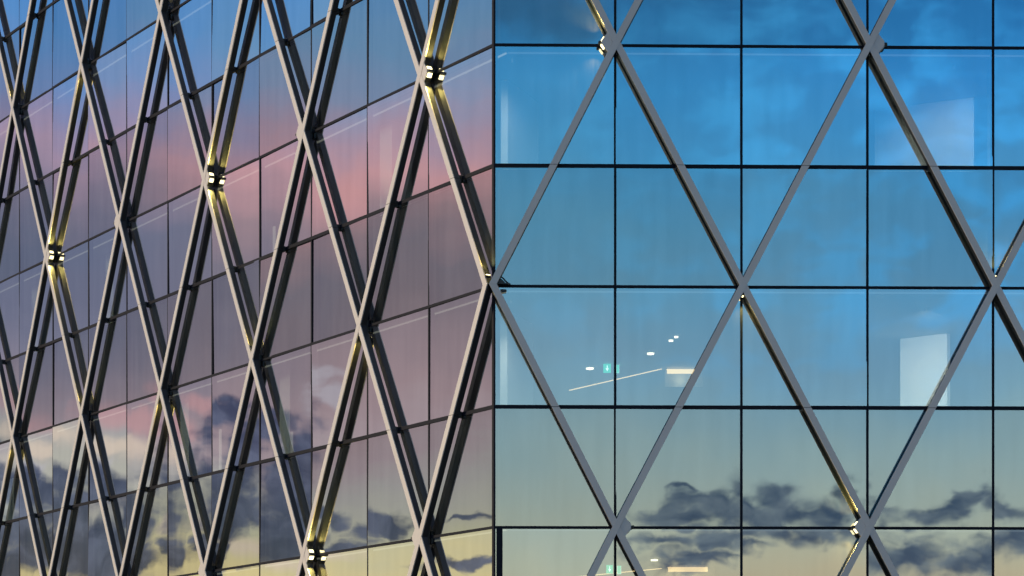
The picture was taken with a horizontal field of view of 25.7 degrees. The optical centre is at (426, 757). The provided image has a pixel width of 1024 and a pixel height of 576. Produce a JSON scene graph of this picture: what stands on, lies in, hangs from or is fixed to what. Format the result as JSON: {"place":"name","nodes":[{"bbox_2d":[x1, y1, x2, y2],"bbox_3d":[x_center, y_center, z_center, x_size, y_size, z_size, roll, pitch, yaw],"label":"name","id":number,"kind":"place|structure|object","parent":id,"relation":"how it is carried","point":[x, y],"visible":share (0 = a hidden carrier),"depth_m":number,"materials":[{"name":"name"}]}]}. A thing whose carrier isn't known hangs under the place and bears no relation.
{"place":"outdoors","nodes":[
{"label":"outdoors","id":0,"kind":"place"},
{"bbox_2d":[0,0,1023,575],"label":"office building","id":1,"kind":"structure","parent":0,"point":[198,376],"depth_m":46.47,"materials":[{"name":"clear glass"}]},
{"bbox_2d":[0,441,18,520],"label":"window pane","id":2,"kind":"structure","parent":1,"relation":"in","point":[11,511],"depth_m":63.70,"materials":[{"name":"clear glass"}]},
{"bbox_2d":[0,274,18,359],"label":"window pane","id":3,"kind":"structure","parent":1,"relation":"in","point":[9,289],"depth_m":63.77,"materials":[{"name":"blue glass"}]},
{"bbox_2d":[0,116,18,197],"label":"window pane","id":4,"kind":"structure","parent":1,"relation":"in","point":[11,185],"depth_m":63.66,"materials":[{"name":"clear glass"}]},
{"bbox_2d":[0,0,18,36],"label":"window pane","id":5,"kind":"structure","parent":1,"relation":"in","point":[9,9],"depth_m":63.86,"materials":[{"name":"blue glass"}]},
{"bbox_2d":[19,428,51,517],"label":"window pane","id":6,"kind":"structure","parent":1,"relation":"in","point":[36,448],"depth_m":61.99,"materials":[{"name":"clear glass"}]},
{"bbox_2d":[19,263,51,353],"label":"window pane","id":7,"kind":"structure","parent":1,"relation":"in","point":[29,279],"depth_m":62.35,"materials":[{"name":"blue glass"}]},
{"bbox_2d":[19,0,51,25],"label":"window pane","id":8,"kind":"structure","parent":1,"relation":"in","point":[23,4],"depth_m":62.70,"materials":[{"name":"blue glass"}]},
{"bbox_2d":[20,90,51,188],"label":"window pane","id":9,"kind":"structure","parent":1,"relation":"in","point":[36,117],"depth_m":61.99,"materials":[{"name":"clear glass"}]},
{"bbox_2d":[53,420,87,509],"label":"window pane","id":10,"kind":"structure","parent":1,"relation":"in","point":[64,434],"depth_m":60.27,"materials":[{"name":"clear glass"}]},
{"bbox_2d":[53,241,87,339],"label":"window pane","id":11,"kind":"structure","parent":1,"relation":"in","point":[70,267],"depth_m":59.93,"materials":[{"name":"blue glass"}]},
{"bbox_2d":[53,73,87,170],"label":"window pane","id":12,"kind":"structure","parent":1,"relation":"in","point":[63,94],"depth_m":60.28,"materials":[{"name":"blue glass"}]},
{"bbox_2d":[88,43,125,150],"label":"window pane","id":13,"kind":"structure","parent":1,"relation":"in","point":[107,73],"depth_m":57.96,"materials":[{"name":"blue glass"}]},
{"bbox_2d":[89,404,125,500],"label":"window pane","id":14,"kind":"structure","parent":1,"relation":"in","point":[108,428],"depth_m":57.90,"materials":[{"name":"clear glass"}]},
{"bbox_2d":[89,228,125,325],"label":"window pane","id":15,"kind":"structure","parent":1,"relation":"in","point":[100,247],"depth_m":58.23,"materials":[{"name":"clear glass"}]},
{"bbox_2d":[127,395,166,491],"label":"window pane","id":16,"kind":"structure","parent":1,"relation":"in","point":[140,412],"depth_m":56.22,"materials":[{"name":"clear glass"}]},
{"bbox_2d":[127,204,166,309],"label":"window pane","id":17,"kind":"structure","parent":1,"relation":"in","point":[147,233],"depth_m":55.92,"materials":[{"name":"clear glass"}]},
{"bbox_2d":[127,23,166,128],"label":"window pane","id":18,"kind":"structure","parent":1,"relation":"in","point":[139,46],"depth_m":56.21,"materials":[{"name":"blue glass"}]},
{"bbox_2d":[168,377,211,481],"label":"window pane","id":19,"kind":"structure","parent":1,"relation":"in","point":[190,405],"depth_m":53.87,"materials":[{"name":"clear glass"}]},
{"bbox_2d":[168,188,211,292],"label":"window pane","id":20,"kind":"structure","parent":1,"relation":"in","point":[181,211],"depth_m":54.16,"materials":[{"name":"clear glass"}]},
{"bbox_2d":[169,0,210,104],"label":"window pane","id":21,"kind":"structure","parent":1,"relation":"in","point":[190,24],"depth_m":53.88,"materials":[{"name":"blue glass"}]},
{"bbox_2d":[209,173,214,182],"bbox_3d":[-5.051,-13.632,52.675,0.130,0.218,0.113,0,0,-32],"label":"facade floodlight","id":22,"kind":"object","parent":1,"relation":"attached to","point":[211,176],"visible":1,"depth_m":52.67,"materials":[{"name":"metal"}]},
{"bbox_2d":[212,366,258,470],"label":"window pane","id":23,"kind":"structure","parent":1,"relation":"in","point":[227,387],"depth_m":52.15,"materials":[{"name":"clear glass"}]},
{"bbox_2d":[212,159,258,275],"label":"window pane","id":24,"kind":"structure","parent":1,"relation":"in","point":[236,193],"depth_m":51.85,"materials":[{"name":"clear glass"}]},
{"bbox_2d":[212,0,258,80],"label":"window pane","id":25,"kind":"structure","parent":1,"relation":"in","point":[224,13],"depth_m":52.22,"materials":[{"name":"blue glass"}]},
{"bbox_2d":[213,565,258,575],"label":"window pane","id":26,"kind":"structure","parent":1,"relation":"in","point":[251,570],"depth_m":51.72,"materials":[{"name":"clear glass"}]},
{"bbox_2d":[260,559,305,575],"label":"window pane","id":27,"kind":"structure","parent":1,"relation":"in","point":[284,568],"depth_m":50.14,"materials":[{"name":"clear glass"}]},
{"bbox_2d":[260,0,309,53],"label":"window pane","id":28,"kind":"structure","parent":1,"relation":"in","point":[293,16],"depth_m":49.88,"materials":[{"name":"blue glass"}]},
{"bbox_2d":[260,346,310,459],"bbox_3d":[-3.141,-7.862,49.956,0.035,2.284,2.376,0,0,-32],"label":"window pane","id":29,"kind":"structure","parent":1,"relation":"in","point":[286,377],"depth_m":49.78,"materials":[{"name":"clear glass"}]},
{"bbox_2d":[261,140,310,256],"bbox_3d":[-3.141,-12.478,49.956,0.031,2.284,2.376,0,0,-32],"label":"window pane","id":30,"kind":"structure","parent":1,"relation":"in","point":[276,167],"depth_m":50.05,"materials":[{"name":"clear glass"}]},
{"bbox_2d":[309,549,315,559],"bbox_3d":[-2.493,-4.400,48.614,0.130,0.218,0.113,0,0,-32],"label":"facade floodlight","id":31,"kind":"object","parent":1,"relation":"attached to","point":[311,553],"visible":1,"depth_m":48.62,"materials":[{"name":"metal"}]},
{"bbox_2d":[313,0,353,23],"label":"window pane","id":32,"kind":"structure","parent":1,"relation":"in","point":[320,7],"depth_m":48.58,"materials":[{"name":"blue glass"}]},
{"bbox_2d":[311,332,366,447],"bbox_3d":[-1.862,-7.862,47.925,0.044,2.284,2.376,0,0,-32],"label":"window pane","id":33,"kind":"structure","parent":1,"relation":"in","point":[330,357],"depth_m":48.05,"materials":[{"name":"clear glass"}]},
{"bbox_2d":[312,548,366,575],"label":"window pane","id":34,"kind":"structure","parent":1,"relation":"in","point":[348,563],"depth_m":47.78,"materials":[{"name":"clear glass"}]},
{"bbox_2d":[312,108,366,235],"bbox_3d":[-1.862,-12.478,47.925,0.038,2.284,2.376,0,0,-32],"label":"window pane","id":35,"kind":"structure","parent":1,"relation":"in","point":[341,146],"depth_m":47.76,"materials":[{"name":"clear glass"}]},
{"bbox_2d":[367,84,427,213],"bbox_3d":[-0.583,-12.478,45.895,0.043,2.284,2.376,0,0,-32],"label":"window pane","id":36,"kind":"structure","parent":1,"relation":"in","point":[387,117],"depth_m":46.02,"materials":[{"name":"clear glass"}]},
{"bbox_2d":[368,541,427,575],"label":"window pane","id":37,"kind":"structure","parent":1,"relation":"in","point":[394,559],"depth_m":46.05,"materials":[{"name":"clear glass"}]},
{"bbox_2d":[368,309,427,434],"bbox_3d":[-0.583,-7.862,45.895,0.033,2.284,2.376,0,0,-32],"label":"window pane","id":38,"kind":"structure","parent":1,"relation":"in","point":[400,345],"depth_m":45.75,"materials":[{"name":"clear glass"}]},
{"bbox_2d":[427,66,433,77],"bbox_3d":[0.065,-13.632,44.552,0.130,0.218,0.113,0,0,-32],"label":"facade floodlight","id":39,"kind":"object","parent":1,"relation":"attached to","point":[429,69],"visible":1,"depth_m":44.55,"materials":[{"name":"metal"}]},
{"bbox_2d":[429,48,491,188],"bbox_3d":[0.677,-12.478,43.893,0.031,2.284,2.306,0,0,-33],"label":"window pane","id":40,"kind":"structure","parent":1,"relation":"in","point":[462,92],"depth_m":43.77,"materials":[{"name":"clear glass"}]},
{"bbox_2d":[430,529,491,575],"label":"window pane","id":41,"kind":"structure","parent":1,"relation":"in","point":[465,554],"depth_m":43.76,"materials":[{"name":"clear glass"}]},
{"bbox_2d":[430,292,491,419],"bbox_3d":[0.677,-7.862,43.893,0.031,2.284,2.306,0,0,-32],"label":"window pane","id":42,"kind":"structure","parent":1,"relation":"in","point":[451,322],"depth_m":44.02,"materials":[{"name":"clear glass"}]},
{"bbox_2d":[497,276,510,292],"bbox_3d":[1.472,-9.040,42.831,0.271,0.318,0.106,0,0,0],"label":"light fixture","id":43,"kind":"object","parent":1,"relation":"attached to","point":[500,282],"visible":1,"depth_m":42.80,"materials":[{"name":"black plastic"}]},
{"bbox_2d":[585,366,594,369],"bbox_3d":[3.769,-8.987,51.779,0.225,0.053,0.225,0,0,0],"label":"downlight","id":44,"kind":"object","parent":1,"relation":"attached to","point":[589,367],"visible":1,"depth_m":51.71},
{"bbox_2d":[603,364,610,372],"bbox_3d":[4.131,-8.908,51.316,0.171,0.213,0.048,0,0,0],"label":"exit sign","id":45,"kind":"object","parent":1,"relation":"hanging from","point":[606,368],"visible":1,"depth_m":51.30,"materials":[{"name":"plastic"}]},
{"bbox_2d":[606,565,612,573],"bbox_3d":[4.186,-4.308,51.316,0.146,0.200,0.048,0,0,0],"label":"exit sign","id":46,"kind":"object","parent":1,"relation":"hanging from","point":[609,569],"visible":1,"depth_m":51.30,"materials":[{"name":"plastic"}]},
{"bbox_2d":[569,368,661,390],"bbox_3d":[4.468,-9.003,53.426,0.055,0.035,3.577,0,0,-33],"label":"ceiling light","id":47,"kind":"object","parent":1,"relation":"attached to","point":[616,379],"visible":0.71,"depth_m":53.29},
{"bbox_2d":[617,566,620,573],"bbox_3d":[4.422,-4.312,51.516,0.086,0.201,0.048,0,0,0],"label":"exit sign","id":48,"kind":"object","parent":1,"relation":"hanging from","point":[618,569],"visible":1,"depth_m":51.50,"materials":[{"name":"plastic"}]},
{"bbox_2d":[579,567,661,575],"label":"ceiling light","id":49,"kind":"object","parent":1,"relation":"attached to","point":[627,571],"visible":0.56,"depth_m":52.77,"materials":[{"name":"beige"}]},
{"bbox_2d":[666,368,694,373],"bbox_3d":[5.897,-8.953,52.014,0.677,0.135,0.224,0,0,0],"label":"ceiling light","id":50,"kind":"object","parent":1,"relation":"attached to","point":[680,371],"visible":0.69,"depth_m":51.90,"materials":[{"name":"beige plastic"}]},
{"bbox_2d":[667,566,707,571],"bbox_3d":[6.010,-4.337,51.652,0.909,0.135,0.152,0,0,0],"label":"ceiling light","id":51,"kind":"object","parent":1,"relation":"attached to","point":[687,568],"visible":1,"depth_m":51.58,"materials":[{"name":"beige plastic"}]}
]}

